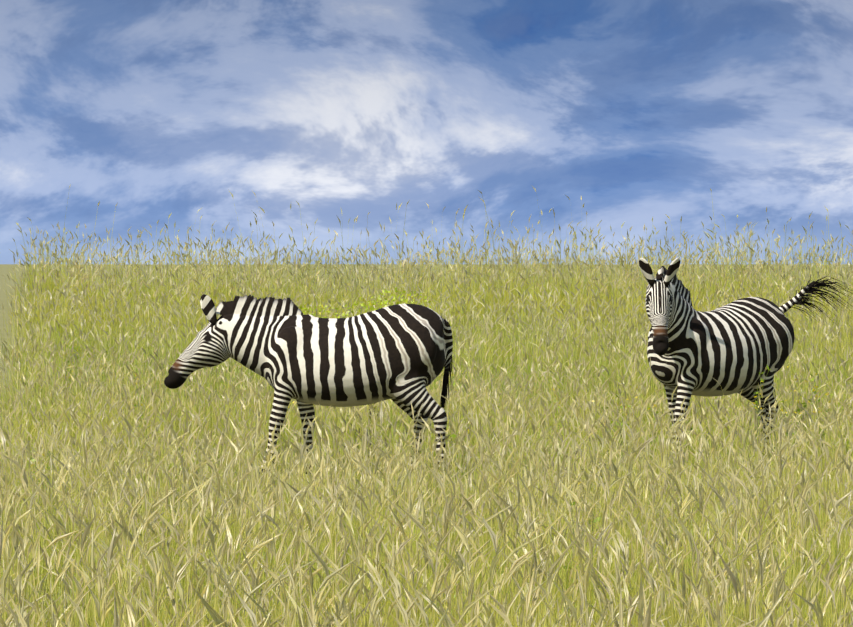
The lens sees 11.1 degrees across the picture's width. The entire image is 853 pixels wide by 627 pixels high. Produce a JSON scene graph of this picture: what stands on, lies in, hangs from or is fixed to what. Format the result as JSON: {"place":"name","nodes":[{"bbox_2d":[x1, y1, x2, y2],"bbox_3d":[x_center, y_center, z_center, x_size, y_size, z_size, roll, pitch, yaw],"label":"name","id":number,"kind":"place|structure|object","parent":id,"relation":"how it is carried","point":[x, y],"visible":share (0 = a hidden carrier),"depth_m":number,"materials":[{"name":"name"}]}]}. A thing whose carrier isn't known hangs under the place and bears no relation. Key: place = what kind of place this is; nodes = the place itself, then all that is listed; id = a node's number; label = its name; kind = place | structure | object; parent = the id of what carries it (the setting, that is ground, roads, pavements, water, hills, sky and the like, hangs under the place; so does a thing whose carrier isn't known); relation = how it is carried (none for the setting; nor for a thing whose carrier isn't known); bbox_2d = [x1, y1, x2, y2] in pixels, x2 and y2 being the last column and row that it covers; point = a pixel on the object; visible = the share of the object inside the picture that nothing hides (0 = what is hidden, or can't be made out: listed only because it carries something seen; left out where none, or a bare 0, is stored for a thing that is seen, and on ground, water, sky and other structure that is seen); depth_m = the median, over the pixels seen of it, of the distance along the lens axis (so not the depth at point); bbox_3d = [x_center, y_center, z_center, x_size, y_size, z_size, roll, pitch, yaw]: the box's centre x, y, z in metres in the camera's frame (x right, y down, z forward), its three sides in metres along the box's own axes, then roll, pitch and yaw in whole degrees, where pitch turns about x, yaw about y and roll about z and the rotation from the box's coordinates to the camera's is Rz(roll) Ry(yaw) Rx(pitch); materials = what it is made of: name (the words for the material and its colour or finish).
{"place":"outdoors","nodes":[
{"label":"outdoors","id":0,"kind":"place"},
{"bbox_2d":[0,264,852,626],"bbox_3d":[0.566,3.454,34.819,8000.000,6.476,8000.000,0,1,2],"label":"ground","id":1,"kind":"structure","parent":0,"point":[6,284],"depth_m":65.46,"materials":[{"name":"green plant"}]},
{"bbox_2d":[164,294,452,474],"bbox_3d":[-0.933,0.575,34.827,2.288,1.453,0.669,0,1,2],"label":"zebra","id":2,"kind":"object","parent":1,"relation":"on","point":[400,355],"visible":1,"depth_m":34.62},
{"bbox_2d":[300,287,431,429],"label":"shrub","id":3,"kind":"object","parent":1,"relation":"on","point":[363,304],"visible":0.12,"depth_m":44.24,"materials":[{"name":"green plant"}]},
{"bbox_2d":[0,184,852,417],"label":"grass","id":4,"kind":"structure","parent":1,"relation":"on","point":[112,303],"depth_m":65.17,"materials":[{"name":"green plant"}]},
{"bbox_2d":[30,282,852,614],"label":"yellow herbs","id":5,"kind":"object","parent":1,"relation":"on","point":[556,414],"visible":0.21,"depth_m":35.45,"materials":[{"name":"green plant"}]},
{"bbox_2d":[639,258,852,453],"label":"zebra","id":6,"kind":"object","parent":1,"relation":"on","point":[736,346],"visible":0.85,"depth_m":35.97},
{"bbox_2d":[0,0,852,264],"label":"sky","id":7,"kind":"structure","parent":0,"point":[637,110],"materials":[{"name":"blue"}]}
]}

